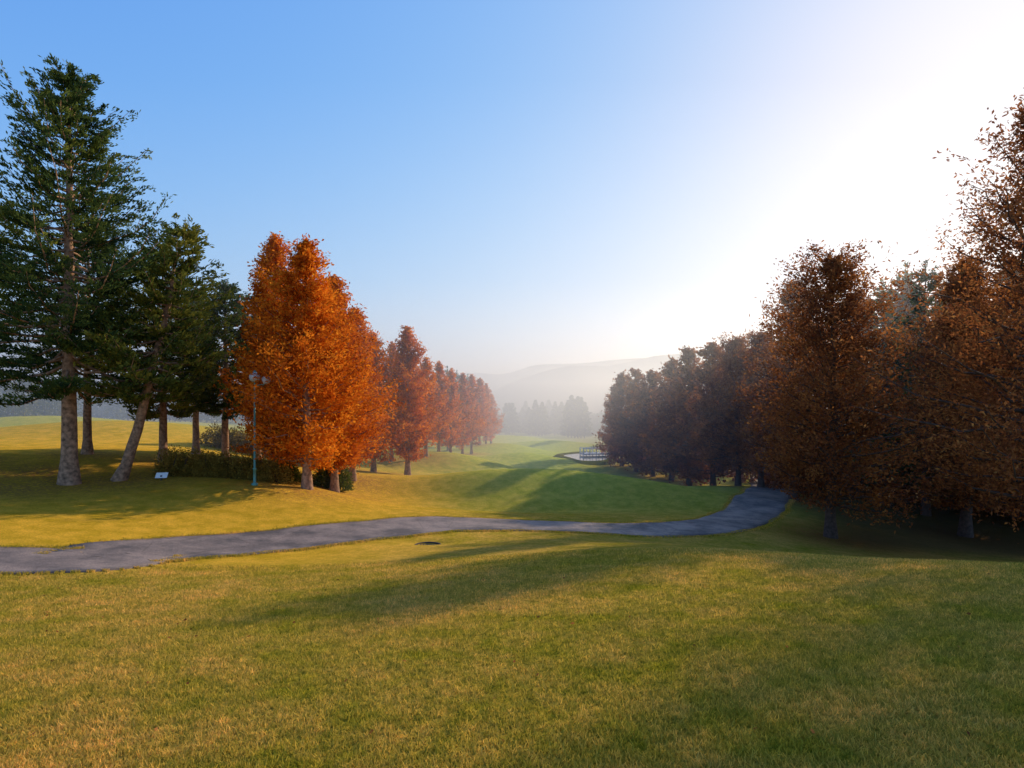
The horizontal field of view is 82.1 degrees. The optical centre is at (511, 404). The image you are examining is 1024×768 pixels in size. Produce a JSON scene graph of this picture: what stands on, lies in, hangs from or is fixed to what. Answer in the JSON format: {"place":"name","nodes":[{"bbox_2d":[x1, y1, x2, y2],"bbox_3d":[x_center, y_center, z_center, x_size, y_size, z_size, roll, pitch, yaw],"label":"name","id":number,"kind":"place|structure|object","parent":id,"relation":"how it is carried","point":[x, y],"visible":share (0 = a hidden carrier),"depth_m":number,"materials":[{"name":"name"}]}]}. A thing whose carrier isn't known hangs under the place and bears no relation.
{"place":"outdoors","nodes":[
{"label":"outdoors","id":0,"kind":"place"},
{"bbox_2d":[10,352,762,420],"bbox_3d":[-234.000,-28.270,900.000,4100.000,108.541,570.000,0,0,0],"label":"mountain","id":1,"kind":"structure","parent":0,"point":[590,385],"depth_m":786.98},
{"bbox_2d":[0,476,790,574],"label":"cart path","id":2,"kind":"structure","parent":0,"point":[753,506],"depth_m":18.78,"materials":[{"name":"grey asphalt"}]},
{"bbox_2d":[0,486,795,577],"bbox_3d":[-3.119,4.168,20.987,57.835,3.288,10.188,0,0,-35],"label":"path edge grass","id":3,"kind":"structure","parent":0,"point":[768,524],"depth_m":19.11,"materials":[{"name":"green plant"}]},
{"bbox_2d":[3,358,868,393],"bbox_3d":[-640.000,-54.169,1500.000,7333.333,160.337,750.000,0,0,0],"label":"mountain","id":4,"kind":"structure","parent":0,"point":[495,381],"depth_m":1463.88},
{"bbox_2d":[0,547,1023,767],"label":"lawn grass","id":5,"kind":"structure","parent":0,"point":[583,745],"depth_m":5.19,"materials":[{"name":"green plant"}]},
{"bbox_2d":[0,416,1023,767],"bbox_3d":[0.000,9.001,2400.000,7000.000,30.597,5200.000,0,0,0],"label":"ground","id":6,"kind":"structure","parent":0,"point":[518,476],"depth_m":15.28,"materials":[{"name":"green plant"}]},
{"bbox_2d":[0,188,61,385],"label":"fir tree","id":7,"kind":"object","parent":6,"relation":"on","point":[9,294],"visible":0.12,"depth_m":25.66,"materials":[{"name":"green plant"}]},
{"bbox_2d":[9,215,152,454],"bbox_3d":[-20.754,-3.376,28.441,5.684,11.634,5.975,0,0,0],"label":"fir tree","id":8,"kind":"object","parent":6,"relation":"on","point":[87,448],"visible":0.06,"depth_m":28.31,"materials":[{"name":"green plant"}]},
{"bbox_2d":[0,53,220,485],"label":"fir tree","id":9,"kind":"object","parent":6,"relation":"on","point":[71,103],"visible":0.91,"depth_m":22.21,"materials":[{"name":"green plant"}]},
{"bbox_2d":[35,212,241,481],"bbox_3d":[-14.404,-2.168,23.907,6.394,10.840,6.824,0,0,0],"label":"pine tree","id":10,"kind":"object","parent":6,"relation":"on","point":[144,399],"visible":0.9,"depth_m":23.42,"materials":[{"name":"green plant"}]},
{"bbox_2d":[155,472,168,479],"bbox_3d":[-14.448,3.001,24.244,0.440,0.400,0.230,0,0,-11],"label":"yardage sign","id":11,"kind":"object","parent":6,"relation":"on","point":[162,475],"visible":0.82,"depth_m":24.22,"materials":[{"name":"white metal"}]},
{"bbox_2d":[96,246,239,461],"bbox_3d":[-16.442,-2.522,28.535,6.280,10.658,5.211,0,0,0],"label":"pine tree","id":12,"kind":"object","parent":6,"relation":"on","point":[161,412],"visible":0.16,"depth_m":28.35,"materials":[{"name":"green plant"}]},
{"bbox_2d":[154,289,236,454],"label":"fir tree","id":13,"kind":"object","parent":6,"relation":"on","point":[195,434],"visible":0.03,"depth_m":33.86,"materials":[{"name":"green plant"}]},
{"bbox_2d":[166,278,258,457],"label":"fir tree","id":14,"kind":"object","parent":6,"relation":"on","point":[225,309],"visible":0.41,"depth_m":30.41,"materials":[{"name":"green plant"}]},
{"bbox_2d":[152,444,294,483],"bbox_3d":[-12.463,2.560,25.593,6.027,1.738,1.638,0,0,0],"label":"hedge","id":15,"kind":"object","parent":6,"relation":"on","point":[205,465],"visible":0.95,"depth_m":25.32,"materials":[{"name":"green plant"}]},
{"bbox_2d":[0,376,455,427],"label":"distant tree line","id":16,"kind":"object","parent":6,"relation":"on","point":[47,409],"visible":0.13,"depth_m":108.03,"materials":[{"name":"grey plant"}]},
{"bbox_2d":[219,294,264,460],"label":"fir tree","id":17,"kind":"object","parent":6,"relation":"on","point":[252,317],"depth_m":32.63,"materials":[{"name":"green plant"}]},
{"bbox_2d":[200,421,315,464],"bbox_3d":[-16.849,2.630,39.993,9.509,3.062,2.547,0,0,0],"label":"shrub","id":18,"kind":"object","parent":6,"relation":"on","point":[215,440],"visible":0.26,"depth_m":39.55,"materials":[{"name":"green plant"}]},
{"bbox_2d":[249,370,270,485],"bbox_3d":[-10.299,0.971,24.000,0.855,4.790,0.440,0,0,0],"label":"street lamp","id":19,"kind":"object","parent":6,"relation":"on","point":[255,483],"visible":0.76,"depth_m":23.96,"materials":[{"name":"metal"}]},
{"bbox_2d":[213,231,312,462],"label":"dawn redwood tree","id":20,"kind":"object","parent":6,"relation":"on","point":[275,250],"visible":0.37,"depth_m":28.05,"materials":[{"name":"orange plant"}]},
{"bbox_2d":[268,456,301,482],"bbox_3d":[-10.483,2.922,26.986,1.859,1.366,1.355,0,0,0],"label":"shrub","id":21,"kind":"object","parent":6,"relation":"on","point":[296,476],"visible":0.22,"depth_m":26.93,"materials":[{"name":"green plant"}]},
{"bbox_2d":[223,233,384,489],"bbox_3d":[-8.998,-1.850,25.744,6.067,11.046,8.450,0,0,27],"label":"dawn redwood tree","id":22,"kind":"object","parent":6,"relation":"on","point":[304,339],"visible":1,"depth_m":24.70,"materials":[{"name":"orange plant"}]},
{"bbox_2d":[312,467,354,490],"bbox_3d":[-9.242,3.581,29.987,2.360,1.694,1.661,0,0,0],"label":"shrub","id":23,"kind":"object","parent":6,"relation":"on","point":[323,477],"visible":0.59,"depth_m":29.72,"materials":[{"name":"green plant"}]},
{"bbox_2d":[267,271,407,492],"bbox_3d":[-8.563,-1.081,28.842,6.580,10.817,5.657,0,0,-36],"label":"dawn redwood tree","id":24,"kind":"object","parent":6,"relation":"on","point":[362,431],"visible":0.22,"depth_m":28.76,"materials":[{"name":"orange plant"}]},
{"bbox_2d":[337,304,406,480],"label":"dawn redwood tree","id":25,"kind":"object","parent":6,"relation":"on","point":[367,456],"visible":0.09,"depth_m":33.04,"materials":[{"name":"orange plant"}]},
{"bbox_2d":[359,330,413,471],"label":"dawn redwood tree","id":26,"kind":"object","parent":6,"relation":"on","point":[373,468],"visible":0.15,"depth_m":41.79,"materials":[{"name":"orange plant"}]},
{"bbox_2d":[378,341,414,461],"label":"dawn redwood tree","id":27,"kind":"object","parent":6,"relation":"on","point":[391,345],"visible":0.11,"depth_m":49.88,"materials":[{"name":"orange plant"}]},
{"bbox_2d":[372,325,443,474],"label":"dawn redwood tree","id":28,"kind":"object","parent":6,"relation":"on","point":[414,394],"visible":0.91,"depth_m":42.51,"materials":[{"name":"orange plant"}]},
{"bbox_2d":[415,542,440,544],"bbox_3d":[-2.623,4.454,18.300,0.920,0.200,0.920,0,0,0],"label":"drain grate","id":29,"kind":"object","parent":6,"relation":"on","point":[436,543],"visible":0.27,"depth_m":18.54,"materials":[{"name":"metal"}]},
{"bbox_2d":[411,357,448,456],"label":"dawn redwood tree","id":30,"kind":"object","parent":6,"relation":"on","point":[437,402],"visible":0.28,"depth_m":51.81,"materials":[{"name":"orange plant"}]},
{"bbox_2d":[420,361,463,451],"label":"dawn redwood tree","id":31,"kind":"object","parent":6,"relation":"on","point":[442,432],"visible":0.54,"depth_m":57.74,"materials":[{"name":"orange plant"}]},
{"bbox_2d":[436,365,458,450],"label":"tree","id":32,"kind":"object","parent":6,"relation":"on","point":[447,371],"visible":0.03,"depth_m":89.83,"materials":[{"name":"orange plant"}]},
{"bbox_2d":[440,368,470,452],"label":"dawn redwood tree","id":33,"kind":"object","parent":6,"relation":"on","point":[456,425],"visible":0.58,"depth_m":65.70,"materials":[{"name":"orange plant"}]},
{"bbox_2d":[453,370,465,447],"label":"tree","id":34,"kind":"object","parent":6,"relation":"on","point":[458,377],"visible":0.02,"depth_m":99.78,"materials":[{"name":"orange plant"}]},
{"bbox_2d":[452,372,486,453],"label":"dawn redwood tree","id":35,"kind":"object","parent":6,"relation":"on","point":[464,395],"visible":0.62,"depth_m":74.74,"materials":[{"name":"orange plant"}]},
{"bbox_2d":[463,374,487,453],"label":"dawn redwood tree","id":36,"kind":"object","parent":6,"relation":"on","point":[472,385],"visible":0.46,"depth_m":83.74,"materials":[{"name":"orange plant"}]},
{"bbox_2d":[469,378,499,444],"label":"dawn redwood tree","id":37,"kind":"object","parent":6,"relation":"on","point":[480,382],"visible":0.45,"depth_m":94.73,"materials":[{"name":"orange plant"}]},
{"bbox_2d":[477,382,499,443],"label":"dawn redwood tree","id":38,"kind":"object","parent":6,"relation":"on","point":[487,437],"visible":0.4,"depth_m":109.68,"materials":[{"name":"orange plant"}]},
{"bbox_2d":[480,393,504,443],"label":"dawn redwood tree","id":39,"kind":"object","parent":6,"relation":"on","point":[497,418],"visible":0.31,"depth_m":127.64,"materials":[{"name":"orange plant"}]},
{"bbox_2d":[1,558,999,741],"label":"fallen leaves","id":40,"kind":"object","parent":6,"relation":"on","point":[572,623],"visible":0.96,"depth_m":6.59,"materials":[{"name":"brown plant"}]},
{"bbox_2d":[493,395,607,438],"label":"distant tree line","id":41,"kind":"object","parent":6,"relation":"on","point":[575,418],"visible":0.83,"depth_m":264.99,"materials":[{"name":"grey plant"}]},
{"bbox_2d":[580,447,608,455],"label":"footbridge","id":42,"kind":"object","parent":6,"relation":"on","point":[596,453],"visible":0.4,"depth_m":79.32,"materials":[{"name":"white paint"}]},
{"bbox_2d":[598,384,628,455],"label":"dawn redwood tree","id":43,"kind":"object","parent":6,"relation":"on","point":[612,391],"visible":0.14,"depth_m":77.94,"materials":[{"name":"brown plant"}]},
{"bbox_2d":[592,369,638,466],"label":"dawn redwood tree","id":44,"kind":"object","parent":6,"relation":"on","point":[618,406],"visible":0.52,"depth_m":68.55,"materials":[{"name":"brown plant"}]},
{"bbox_2d":[603,368,649,471],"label":"dawn redwood tree","id":45,"kind":"object","parent":6,"relation":"on","point":[635,374],"visible":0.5,"depth_m":63.74,"materials":[{"name":"brown plant"}]},
{"bbox_2d":[621,368,668,476],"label":"dawn redwood tree","id":46,"kind":"object","parent":6,"relation":"on","point":[644,395],"visible":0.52,"depth_m":59.58,"materials":[{"name":"brown plant"}]},
{"bbox_2d":[633,354,702,481],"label":"dawn redwood tree","id":47,"kind":"object","parent":6,"relation":"on","point":[667,372],"visible":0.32,"depth_m":55.80,"materials":[{"name":"brown plant"}]},
{"bbox_2d":[637,345,724,485],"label":"dawn redwood tree","id":48,"kind":"object","parent":6,"relation":"on","point":[688,357],"visible":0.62,"depth_m":50.73,"materials":[{"name":"brown plant"}]},
{"bbox_2d":[660,340,746,485],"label":"dawn redwood tree","id":49,"kind":"object","parent":6,"relation":"on","point":[692,470],"visible":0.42,"depth_m":46.81,"materials":[{"name":"brown plant"}]},
{"bbox_2d":[684,331,799,485],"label":"dawn redwood tree","id":50,"kind":"object","parent":6,"relation":"on","point":[727,364],"visible":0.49,"depth_m":42.88,"materials":[{"name":"brown plant"}]},
{"bbox_2d":[711,329,803,486],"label":"dawn redwood tree","id":51,"kind":"object","parent":6,"relation":"on","point":[753,341],"visible":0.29,"depth_m":40.71,"materials":[{"name":"brown plant"}]},
{"bbox_2d":[722,278,856,500],"bbox_3d":[16.325,-0.920,34.152,8.066,12.960,6.713,0,0,16],"label":"dawn redwood tree","id":52,"kind":"object","parent":6,"relation":"on","point":[771,361],"visible":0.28,"depth_m":34.10,"materials":[{"name":"brown plant"}]},
{"bbox_2d":[754,324,864,484],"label":"dawn redwood tree","id":53,"kind":"object","parent":6,"relation":"on","point":[800,426],"depth_m":45.58,"materials":[{"name":"brown plant"}]},
{"bbox_2d":[666,461,1009,513],"bbox_3d":[20.695,5.310,55.756,13.946,4.991,55.867,0,0,-16],"label":"forest understorey","id":54,"kind":"object","parent":6,"relation":"on","point":[766,481],"visible":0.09,"depth_m":41.73,"materials":[{"name":"green plant"}]},
{"bbox_2d":[797,292,911,495],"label":"dawn redwood tree","id":55,"kind":"object","parent":6,"relation":"on","point":[852,487],"visible":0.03,"depth_m":41.03,"materials":[{"name":"brown plant"}]},
{"bbox_2d":[734,238,1002,538],"bbox_3d":[13.184,-0.727,24.468,8.147,12.746,10.299,0,0,8],"label":"dawn redwood tree","id":56,"kind":"object","parent":6,"relation":"on","point":[831,269],"visible":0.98,"depth_m":24.01,"materials":[{"name":"brown plant"}]},
{"bbox_2d":[842,278,935,504],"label":"fir tree","id":57,"kind":"object","parent":6,"relation":"on","point":[885,346],"visible":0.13,"depth_m":35.79,"materials":[{"name":"green plant"}]},
{"bbox_2d":[859,283,933,499],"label":"dawn redwood tree","id":58,"kind":"object","parent":6,"relation":"on","point":[906,303],"depth_m":43.18,"materials":[{"name":"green plant"}]},
{"bbox_2d":[877,261,922,491],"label":"fir tree","id":59,"kind":"object","parent":6,"relation":"on","point":[902,296],"visible":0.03,"depth_m":43.72,"materials":[{"name":"green plant"}]},
{"bbox_2d":[867,259,960,515],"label":"fir tree","id":60,"kind":"object","parent":6,"relation":"on","point":[923,278],"visible":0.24,"depth_m":32.93,"materials":[{"name":"green plant"}]},
{"bbox_2d":[827,95,1023,543],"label":"dawn redwood tree","id":61,"kind":"object","parent":6,"relation":"on","point":[1015,218],"visible":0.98,"depth_m":18.98,"materials":[{"name":"brown plant"}]},
{"bbox_2d":[886,272,991,512],"bbox_3d":[28.987,-0.848,38.397,10.669,15.885,11.637,0,0,33],"label":"dawn redwood tree","id":62,"kind":"object","parent":6,"relation":"on","point":[926,294],"visible":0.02,"depth_m":38.35,"materials":[{"name":"brown plant"}]},
{"bbox_2d":[883,248,1023,537],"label":"dawn redwood tree","id":63,"kind":"object","parent":6,"relation":"on","point":[965,526],"visible":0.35,"depth_m":27.61,"materials":[{"name":"brown plant"}]},
{"bbox_2d":[908,267,1023,518],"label":"dawn redwood tree","id":64,"kind":"object","parent":6,"relation":"on","point":[1010,500],"visible":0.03,"depth_m":33.60,"materials":[{"name":"brown plant"}]},
{"bbox_2d":[941,238,1023,525],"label":"dawn redwood tree","id":65,"kind":"object","parent":6,"relation":"on","point":[1013,499],"visible":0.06,"depth_m":31.54,"materials":[{"name":"brown plant"}]},
{"bbox_2d":[0,0,1023,385],"label":"sky","id":66,"kind":"structure","parent":0,"point":[515,185],"materials":[{"name":"blue"}]},
{"bbox_2d":[564,453,607,460],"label":"pond","id":67,"kind":"structure","parent":0,"point":[577,456],"depth_m":76.82,"materials":[{"name":"grey liquid"}]},
{"bbox_2d":[553,451,619,464],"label":"pond bank","id":68,"kind":"structure","parent":0,"point":[599,462],"depth_m":71.57,"materials":[{"name":"grey stone"}]}
]}

